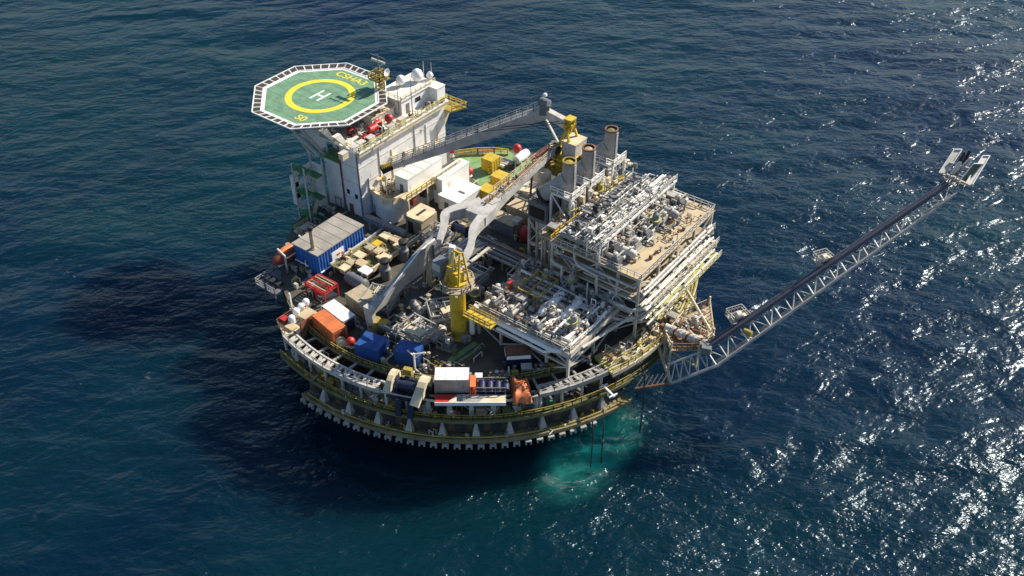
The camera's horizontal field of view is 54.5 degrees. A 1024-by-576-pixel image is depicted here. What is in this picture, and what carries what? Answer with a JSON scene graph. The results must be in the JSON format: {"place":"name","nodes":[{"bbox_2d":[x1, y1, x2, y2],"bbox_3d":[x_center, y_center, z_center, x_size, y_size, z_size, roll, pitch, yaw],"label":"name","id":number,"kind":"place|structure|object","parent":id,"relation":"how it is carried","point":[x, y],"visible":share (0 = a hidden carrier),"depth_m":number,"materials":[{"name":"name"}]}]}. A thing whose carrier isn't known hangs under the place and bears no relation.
{"place":"outdoors","nodes":[
{"label":"outdoors","id":0,"kind":"place"},
{"bbox_2d":[370,176,433,223],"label":"hexagonal house","id":1,"kind":"structure","parent":0,"point":[390,205],"depth_m":191.99,"materials":[{"name":"beige paint"}]},
{"bbox_2d":[394,156,441,192],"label":"white roof cabin","id":2,"kind":"object","parent":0,"point":[412,176],"visible":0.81,"depth_m":192.35,"materials":[{"name":"metal"}]},
{"bbox_2d":[405,203,436,236],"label":"sandy house","id":3,"kind":"structure","parent":0,"point":[420,217],"depth_m":189.00,"materials":[{"name":"beige paint"}]},
{"bbox_2d":[435,334,456,352],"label":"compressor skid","id":4,"kind":"object","parent":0,"point":[448,344],"visible":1,"depth_m":164.01,"materials":[{"name":"grey paint"}]},
{"bbox_2d":[469,285,480,304],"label":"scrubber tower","id":5,"kind":"structure","parent":0,"point":[474,294],"depth_m":171.90,"materials":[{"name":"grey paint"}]},
{"bbox_2d":[0,0,1023,575],"bbox_3d":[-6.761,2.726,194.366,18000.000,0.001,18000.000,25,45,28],"label":"sea","id":6,"kind":"structure","parent":0,"point":[160,418],"depth_m":193.76,"materials":[{"name":"liquid"}]},
{"bbox_2d":[280,149,697,449],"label":"floating platform hull","id":7,"kind":"object","parent":6,"relation":"on","point":[347,384],"visible":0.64,"depth_m":162.03,"materials":[{"name":"paint"}]},
{"bbox_2d":[254,265,296,304],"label":"scaffold deck","id":8,"kind":"structure","parent":7,"relation":"attached to","point":[272,282],"depth_m":177.86,"materials":[{"name":"grey paint"}]},
{"bbox_2d":[276,235,300,272],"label":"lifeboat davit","id":9,"kind":"object","parent":7,"relation":"attached to","point":[284,255],"visible":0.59,"depth_m":178.94,"materials":[{"name":"grey paint"}]},
{"bbox_2d":[272,243,295,267],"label":"lifeboat","id":10,"kind":"object","parent":9,"relation":"hanging from","point":[287,250],"visible":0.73,"depth_m":179.76,"materials":[{"name":"orange paint"}]},
{"bbox_2d":[276,306,316,341],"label":"corner platform","id":11,"kind":"structure","parent":7,"relation":"attached to","point":[290,328],"depth_m":168.46,"materials":[{"name":"beige paint"}]},
{"bbox_2d":[293,217,316,235],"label":"stair platform","id":12,"kind":"structure","parent":7,"relation":"attached to","point":[303,226],"depth_m":190.88,"materials":[{"name":"grey paint"}]},
{"bbox_2d":[299,313,313,334],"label":"rusty screen","id":13,"kind":"object","parent":7,"relation":"on","point":[304,327],"visible":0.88,"depth_m":167.21,"materials":[{"name":"metal"}]},
{"bbox_2d":[289,153,327,220],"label":"stair tower","id":14,"kind":"structure","parent":7,"relation":"on","point":[317,186],"depth_m":191.46,"materials":[{"name":"grey metal"}]},
{"bbox_2d":[305,273,339,303],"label":"red pipe frame","id":15,"kind":"object","parent":7,"relation":"on","point":[327,294],"visible":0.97,"depth_m":174.33,"materials":[{"name":"paint"}]},
{"bbox_2d":[291,213,365,274],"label":"blue workshop","id":16,"kind":"structure","parent":7,"relation":"on","point":[336,235],"depth_m":180.46,"materials":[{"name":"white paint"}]},
{"bbox_2d":[311,308,347,344],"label":"cargo container","id":17,"kind":"object","parent":7,"relation":"on","point":[329,326],"visible":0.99,"depth_m":165.73,"materials":[{"name":"orange metal"}]},
{"bbox_2d":[321,299,356,331],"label":"cargo container","id":18,"kind":"object","parent":7,"relation":"on","point":[341,313],"visible":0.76,"depth_m":167.59,"materials":[{"name":"metal"}]},
{"bbox_2d":[344,272,368,287],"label":"grey bladder tank","id":19,"kind":"object","parent":7,"relation":"on","point":[354,279],"visible":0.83,"depth_m":175.59,"materials":[{"name":"paint"}]},
{"bbox_2d":[345,284,384,319],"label":"cargo container","id":20,"kind":"object","parent":7,"relation":"on","point":[355,303],"visible":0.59,"depth_m":170.54,"materials":[{"name":"beige metal"}]},
{"bbox_2d":[354,331,389,363],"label":"tool container","id":21,"kind":"object","parent":7,"relation":"on","point":[370,346],"visible":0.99,"depth_m":162.03,"materials":[{"name":"blue metal"}]},
{"bbox_2d":[330,222,418,275],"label":"ventilator deck","id":22,"kind":"structure","parent":7,"relation":"on","point":[373,263],"depth_m":181.78,"materials":[{"name":"beige paint"}]},
{"bbox_2d":[358,265,373,278],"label":"vent hood","id":23,"kind":"object","parent":22,"relation":"on","point":[366,271],"visible":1,"depth_m":176.17,"materials":[{"name":"beige paint"}]},
{"bbox_2d":[360,282,399,318],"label":"pipe skid frame","id":24,"kind":"object","parent":7,"relation":"on","point":[387,309],"visible":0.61,"depth_m":170.44,"materials":[{"name":"metal"}]},
{"bbox_2d":[369,316,390,335],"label":"twin drum unit","id":25,"kind":"object","parent":7,"relation":"on","point":[380,321],"visible":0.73,"depth_m":166.15,"materials":[{"name":"yellow paint"}]},
{"bbox_2d":[363,213,407,236],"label":"grey duct","id":26,"kind":"object","parent":7,"relation":"on","point":[385,225],"visible":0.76,"depth_m":186.80,"materials":[{"name":"metal"}]},
{"bbox_2d":[379,257,391,280],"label":"drum vent","id":27,"kind":"object","parent":7,"relation":"on","point":[385,271],"visible":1,"depth_m":177.35,"materials":[{"name":"grey metal"}]},
{"bbox_2d":[319,93,467,217],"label":"accommodation block","id":28,"kind":"structure","parent":7,"relation":"on","point":[352,179],"depth_m":192.77,"materials":[{"name":"white paint"}]},
{"bbox_2d":[251,63,387,156],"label":"helideck","id":29,"kind":"object","parent":28,"relation":"on","point":[311,103],"visible":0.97,"depth_m":191.95,"materials":[{"name":"green paint"}]},
{"bbox_2d":[367,123,380,136],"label":"fire pump skid","id":30,"kind":"object","parent":28,"relation":"on","point":[372,128],"visible":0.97,"depth_m":188.13,"materials":[{"name":"red paint"}]},
{"bbox_2d":[356,101,394,126],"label":"plant house","id":31,"kind":"structure","parent":28,"relation":"on","point":[379,113],"depth_m":191.38,"materials":[{"name":"white paint"}]},
{"bbox_2d":[368,53,390,97],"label":"radar mast","id":32,"kind":"object","parent":28,"relation":"on","point":[379,78],"visible":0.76,"depth_m":192.79,"materials":[{"name":"yellow metal"}]},
{"bbox_2d":[376,73,435,115],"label":"radio house","id":33,"kind":"structure","parent":28,"relation":"on","point":[419,93],"depth_m":195.61,"materials":[{"name":"white paint"}]},
{"bbox_2d":[411,68,422,82],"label":"radome","id":34,"kind":"object","parent":33,"relation":"on","point":[416,75],"visible":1,"depth_m":196.61,"materials":[{"name":"grey paint"}]},
{"bbox_2d":[428,81,444,103],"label":"roof cabinet","id":35,"kind":"object","parent":28,"relation":"on","point":[436,91],"visible":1,"depth_m":197.81,"materials":[{"name":"white metal"}]},
{"bbox_2d":[378,313,410,343],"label":"pipe skid frame","id":36,"kind":"object","parent":7,"relation":"on","point":[391,334],"visible":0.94,"depth_m":165.35,"materials":[{"name":"grey paint"}]},
{"bbox_2d":[363,236,441,330],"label":"curved crane arm","id":37,"kind":"object","parent":7,"relation":"on","point":[423,256],"visible":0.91,"depth_m":169.39},
{"bbox_2d":[398,238,409,261],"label":"drum vent","id":38,"kind":"object","parent":7,"relation":"on","point":[404,255],"visible":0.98,"depth_m":181.70,"materials":[{"name":"grey metal"}]},
{"bbox_2d":[383,366,432,419],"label":"mooring winch","id":39,"kind":"object","parent":7,"relation":"on","point":[418,390],"visible":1,"depth_m":155.30,"materials":[{"name":"beige paint"}]},
{"bbox_2d":[394,339,423,367],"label":"tool container","id":40,"kind":"object","parent":7,"relation":"on","point":[402,355],"visible":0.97,"depth_m":160.84,"materials":[{"name":"blue metal"}]},
{"bbox_2d":[409,299,422,315],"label":"pressure vessel","id":41,"kind":"object","parent":7,"relation":"on","point":[415,306],"visible":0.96,"depth_m":170.32,"materials":[{"name":"grey paint"}]},
{"bbox_2d":[396,312,437,346],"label":"pipe skid frame","id":42,"kind":"object","parent":7,"relation":"on","point":[414,332],"visible":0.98,"depth_m":163.94,"materials":[{"name":"metal"}]},
{"bbox_2d":[400,160,460,210],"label":"grating walkway","id":43,"kind":"structure","parent":7,"relation":"on","point":[421,190],"depth_m":192.44,"materials":[{"name":"beige paint"}]},
{"bbox_2d":[419,220,455,250],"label":"pipe skid frame","id":44,"kind":"object","parent":7,"relation":"on","point":[434,234],"visible":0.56,"depth_m":185.02,"materials":[{"name":"metal"}]},
{"bbox_2d":[425,296,450,326],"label":"pipe skid frame","id":45,"kind":"object","parent":7,"relation":"on","point":[433,315],"visible":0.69,"depth_m":167.87,"materials":[{"name":"metal"}]},
{"bbox_2d":[430,324,446,343],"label":"pressure vessel","id":46,"kind":"object","parent":7,"relation":"on","point":[442,329],"visible":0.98,"depth_m":165.01,"materials":[{"name":"grey paint"}]},
{"bbox_2d":[432,158,468,202],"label":"white store","id":47,"kind":"structure","parent":7,"relation":"on","point":[452,176],"depth_m":196.61,"materials":[{"name":"paint"}]},
{"bbox_2d":[434,367,469,393],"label":"workshop container","id":48,"kind":"object","parent":7,"relation":"on","point":[451,379],"visible":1,"depth_m":155.35,"materials":[{"name":"metal"}]},
{"bbox_2d":[423,236,490,280],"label":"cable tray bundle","id":49,"kind":"object","parent":7,"relation":"on","point":[461,242],"visible":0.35,"depth_m":180.32,"materials":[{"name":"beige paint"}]},
{"bbox_2d":[438,179,481,209],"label":"white store","id":50,"kind":"structure","parent":7,"relation":"on","point":[461,190],"depth_m":194.94,"materials":[{"name":"paint"}]},
{"bbox_2d":[434,394,505,405],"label":"spill tray","id":51,"kind":"object","parent":7,"relation":"on","point":[470,400],"visible":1,"depth_m":154.43,"materials":[{"name":"white paint"}]},
{"bbox_2d":[460,259,489,286],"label":"pipe skid frame","id":52,"kind":"object","parent":7,"relation":"on","point":[479,276],"visible":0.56,"depth_m":175.96,"materials":[{"name":"metal"}]},
{"bbox_2d":[458,147,508,155],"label":"fence","id":53,"kind":"object","parent":7,"relation":"on","point":[483,154],"visible":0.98,"depth_m":211.53,"materials":[{"name":"yellow metal"}]},
{"bbox_2d":[380,93,586,216],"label":"pedestal crane","id":54,"kind":"object","parent":7,"relation":"on","point":[571,144],"visible":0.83,"depth_m":183.96,"materials":[{"name":"yellow paint"}]},
{"bbox_2d":[480,182,497,198],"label":"yellow skip","id":55,"kind":"object","parent":7,"relation":"on","point":[486,189],"visible":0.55,"depth_m":196.67,"materials":[{"name":"yellow metal"}]},
{"bbox_2d":[481,152,500,172],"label":"yellow skip","id":56,"kind":"object","parent":7,"relation":"on","point":[492,160],"visible":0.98,"depth_m":206.00,"materials":[{"name":"yellow metal"}]},
{"bbox_2d":[476,377,509,393],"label":"rack","id":57,"kind":"object","parent":7,"relation":"on","point":[492,387],"visible":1,"depth_m":155.70,"materials":[{"name":"metal"}]},
{"bbox_2d":[432,141,561,341],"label":"front pedestal crane","id":58,"kind":"object","parent":7,"relation":"on","point":[456,284],"visible":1,"depth_m":164.60,"materials":[{"name":"yellow paint"}]},
{"bbox_2d":[490,169,509,187],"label":"yellow skip","id":59,"kind":"object","parent":7,"relation":"on","point":[498,175],"visible":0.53,"depth_m":200.65,"materials":[{"name":"yellow metal"}]},
{"bbox_2d":[490,210,522,239],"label":"switchgear cabin","id":60,"kind":"object","parent":7,"relation":"on","point":[501,223],"visible":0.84,"depth_m":188.47,"materials":[{"name":"grey metal"}]},
{"bbox_2d":[475,235,559,271],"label":"pipe bridge","id":61,"kind":"structure","parent":7,"relation":"on","point":[506,253],"depth_m":180.47,"materials":[{"name":"beige paint"}]},
{"bbox_2d":[504,345,531,369],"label":"lab container","id":62,"kind":"object","parent":7,"relation":"on","point":[517,355],"visible":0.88,"depth_m":159.79,"materials":[{"name":"metal"}]},
{"bbox_2d":[507,197,534,224],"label":"switchgear cabin","id":63,"kind":"object","parent":7,"relation":"on","point":[516,206],"visible":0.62,"depth_m":191.79,"materials":[{"name":"beige metal"}]},
{"bbox_2d":[513,149,529,165],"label":"white tank","id":64,"kind":"object","parent":7,"relation":"on","point":[520,157],"visible":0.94,"depth_m":208.14,"materials":[{"name":"metal"}]},
{"bbox_2d":[510,377,533,405],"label":"tarpaulin load","id":65,"kind":"object","parent":7,"relation":"on","point":[520,392],"visible":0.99,"depth_m":154.87,"materials":[{"name":"orange fabric"}]},
{"bbox_2d":[511,180,536,201],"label":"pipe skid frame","id":66,"kind":"object","parent":7,"relation":"on","point":[525,188],"visible":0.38,"depth_m":195.41,"materials":[{"name":"metal"}]},
{"bbox_2d":[519,225,531,242],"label":"red drum","id":67,"kind":"object","parent":7,"relation":"on","point":[524,233],"visible":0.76,"depth_m":186.81,"materials":[{"name":"paint"}]},
{"bbox_2d":[521,363,531,375],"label":"control cabinet","id":68,"kind":"object","parent":7,"relation":"on","point":[526,367],"visible":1,"depth_m":158.94,"materials":[{"name":"grey metal"}]},
{"bbox_2d":[535,168,551,238],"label":"ventilation drum","id":69,"kind":"object","parent":7,"relation":"on","point":[543,176],"visible":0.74,"depth_m":180.74,"materials":[{"name":"beige paint"}]},
{"bbox_2d":[469,265,632,376],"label":"process module","id":70,"kind":"object","parent":7,"relation":"on","point":[597,322],"visible":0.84,"depth_m":161.34,"materials":[{"name":"grey paint"}]},
{"bbox_2d":[487,294,505,313],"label":"compressor skid","id":71,"kind":"object","parent":70,"relation":"on","point":[494,302],"visible":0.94,"depth_m":162.70,"materials":[{"name":"grey paint"}]},
{"bbox_2d":[491,283,506,299],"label":"compressor skid","id":72,"kind":"object","parent":70,"relation":"on","point":[497,290],"visible":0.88,"depth_m":164.90,"materials":[{"name":"grey paint"}]},
{"bbox_2d":[504,303,522,321],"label":"compressor skid","id":73,"kind":"object","parent":70,"relation":"on","point":[512,311],"visible":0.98,"depth_m":160.95,"materials":[{"name":"grey paint"}]},
{"bbox_2d":[516,257,535,274],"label":"compressor skid","id":74,"kind":"object","parent":70,"relation":"on","point":[524,264],"visible":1,"depth_m":170.42,"materials":[{"name":"grey paint"}]},
{"bbox_2d":[530,317,547,337],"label":"compressor skid","id":75,"kind":"object","parent":70,"relation":"on","point":[539,325],"visible":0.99,"depth_m":158.13,"materials":[{"name":"grey paint"}]},
{"bbox_2d":[538,291,564,316],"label":"pressure vessel","id":76,"kind":"object","parent":70,"relation":"on","point":[555,298],"visible":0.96,"depth_m":162.34,"materials":[{"name":"white paint"}]},
{"bbox_2d":[560,298,582,318],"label":"pressure vessel","id":77,"kind":"object","parent":70,"relation":"on","point":[573,306],"visible":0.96,"depth_m":161.25,"materials":[{"name":"grey paint"}]},
{"bbox_2d":[566,268,578,290],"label":"scrubber tower","id":78,"kind":"structure","parent":70,"relation":"on","point":[572,278],"depth_m":165.49,"materials":[{"name":"grey metal"}]},
{"bbox_2d":[587,287,602,305],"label":"compressor skid","id":79,"kind":"object","parent":70,"relation":"on","point":[591,294],"visible":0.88,"depth_m":163.91,"materials":[{"name":"grey paint"}]},
{"bbox_2d":[527,157,585,264],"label":"exhaust stack","id":80,"kind":"object","parent":7,"relation":"on","point":[544,207],"visible":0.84,"depth_m":172.44,"materials":[{"name":"grey paint"}]},
{"bbox_2d":[547,143,604,251],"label":"exhaust stack","id":81,"kind":"object","parent":7,"relation":"on","point":[586,173],"visible":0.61,"depth_m":172.87,"materials":[{"name":"grey paint"}]},
{"bbox_2d":[539,159,633,267],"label":"rack","id":82,"kind":"structure","parent":7,"relation":"on","point":[582,199],"depth_m":172.34,"materials":[{"name":"grey metal"}]},
{"bbox_2d":[577,125,626,202],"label":"exhaust stack","id":83,"kind":"object","parent":7,"relation":"on","point":[606,153],"visible":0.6,"depth_m":178.02,"materials":[{"name":"grey paint"}]},
{"bbox_2d":[550,162,721,337],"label":"compression module","id":84,"kind":"object","parent":7,"relation":"on","point":[666,271],"visible":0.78,"depth_m":165.89,"materials":[{"name":"grey paint"}]},
{"bbox_2d":[558,226,591,251],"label":"air cooler","id":85,"kind":"object","parent":84,"relation":"on","point":[577,236],"visible":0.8,"depth_m":164.06,"materials":[{"name":"grey paint"}]},
{"bbox_2d":[567,219,601,243],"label":"air cooler","id":86,"kind":"object","parent":84,"relation":"on","point":[571,224],"visible":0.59,"depth_m":165.91,"materials":[{"name":"grey paint"}]},
{"bbox_2d":[576,213,609,230],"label":"air cooler","id":87,"kind":"object","parent":84,"relation":"on","point":[590,218],"visible":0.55,"depth_m":167.39,"materials":[{"name":"metal"}]},
{"bbox_2d":[593,198,627,214],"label":"air cooler","id":88,"kind":"object","parent":84,"relation":"on","point":[605,203],"visible":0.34,"depth_m":170.48,"materials":[{"name":"grey paint"}]},
{"bbox_2d":[608,250,626,269],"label":"compressor skid","id":89,"kind":"object","parent":84,"relation":"on","point":[618,257],"visible":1,"depth_m":160.22,"materials":[{"name":"grey paint"}]},
{"bbox_2d":[603,191,635,208],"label":"air cooler","id":90,"kind":"object","parent":84,"relation":"on","point":[613,196],"visible":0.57,"depth_m":172.20,"materials":[{"name":"white paint"}]},
{"bbox_2d":[614,243,636,260],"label":"pressure vessel","id":91,"kind":"object","parent":84,"relation":"on","point":[630,252],"visible":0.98,"depth_m":161.35,"materials":[{"name":"grey paint"}]},
{"bbox_2d":[611,185,642,199],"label":"air cooler","id":92,"kind":"object","parent":84,"relation":"on","point":[618,188],"visible":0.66,"depth_m":174.09,"materials":[{"name":"grey paint"}]},
{"bbox_2d":[586,171,677,260],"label":"pipe rack","id":93,"kind":"object","parent":84,"relation":"on","point":[651,196],"visible":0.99,"depth_m":166.37,"materials":[{"name":"white metal"}]},
{"bbox_2d":[618,178,649,193],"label":"air cooler","id":94,"kind":"object","parent":84,"relation":"on","point":[626,182],"visible":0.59,"depth_m":175.86,"materials":[{"name":"grey paint"}]},
{"bbox_2d":[626,235,642,251],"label":"compressor skid","id":95,"kind":"object","parent":84,"relation":"on","point":[635,241],"visible":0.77,"depth_m":163.20,"materials":[{"name":"grey paint"}]},
{"bbox_2d":[626,172,657,186],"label":"air cooler","id":96,"kind":"object","parent":84,"relation":"on","point":[636,177],"visible":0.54,"depth_m":177.31,"materials":[{"name":"white paint"}]},
{"bbox_2d":[639,224,655,240],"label":"compressor skid","id":97,"kind":"object","parent":84,"relation":"on","point":[648,231],"visible":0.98,"depth_m":165.80,"materials":[{"name":"grey paint"}]},
{"bbox_2d":[658,203,678,220],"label":"pressure vessel","id":98,"kind":"object","parent":84,"relation":"on","point":[672,213],"visible":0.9,"depth_m":169.91,"materials":[{"name":"grey paint"}]},
{"bbox_2d":[674,193,689,210],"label":"compressor skid","id":99,"kind":"object","parent":84,"relation":"on","point":[681,199],"visible":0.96,"depth_m":173.00,"materials":[{"name":"grey paint"}]},
{"bbox_2d":[663,290,714,367],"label":"boom support frame","id":100,"kind":"object","parent":7,"relation":"attached to","point":[677,338],"visible":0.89,"depth_m":165.08,"materials":[{"name":"beige paint"}]},
{"bbox_2d":[689,313,704,329],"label":"compressor skid","id":101,"kind":"object","parent":100,"relation":"on","point":[695,321],"visible":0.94,"depth_m":166.88,"materials":[{"name":"grey paint"}]},
{"bbox_2d":[635,180,956,389],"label":"flare boom","id":102,"kind":"object","parent":100,"relation":"attached to","point":[762,309],"visible":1,"depth_m":161.10,"materials":[{"name":"metal"}]},
{"bbox_2d":[725,304,750,324],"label":"boom platform","id":103,"kind":"structure","parent":102,"relation":"attached to","point":[734,317],"depth_m":162.05,"materials":[{"name":"metal"}]},
{"bbox_2d":[812,248,833,266],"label":"boom platform","id":104,"kind":"structure","parent":102,"relation":"attached to","point":[819,260],"depth_m":161.86,"materials":[{"name":"metal"}]},
{"bbox_2d":[939,149,989,190],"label":"flare tip","id":105,"kind":"object","parent":102,"relation":"attached to","point":[968,178],"visible":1,"depth_m":163.73,"materials":[{"name":"grey paint"}]},
{"bbox_2d":[567,312,580,330],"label":"scrubber tower","id":106,"kind":"structure","parent":0,"point":[573,320],"depth_m":157.18,"materials":[{"name":"grey metal"}]},
{"bbox_2d":[649,207,661,231],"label":"scrubber tower","id":107,"kind":"structure","parent":0,"point":[655,218],"depth_m":166.65,"materials":[{"name":"grey metal"}]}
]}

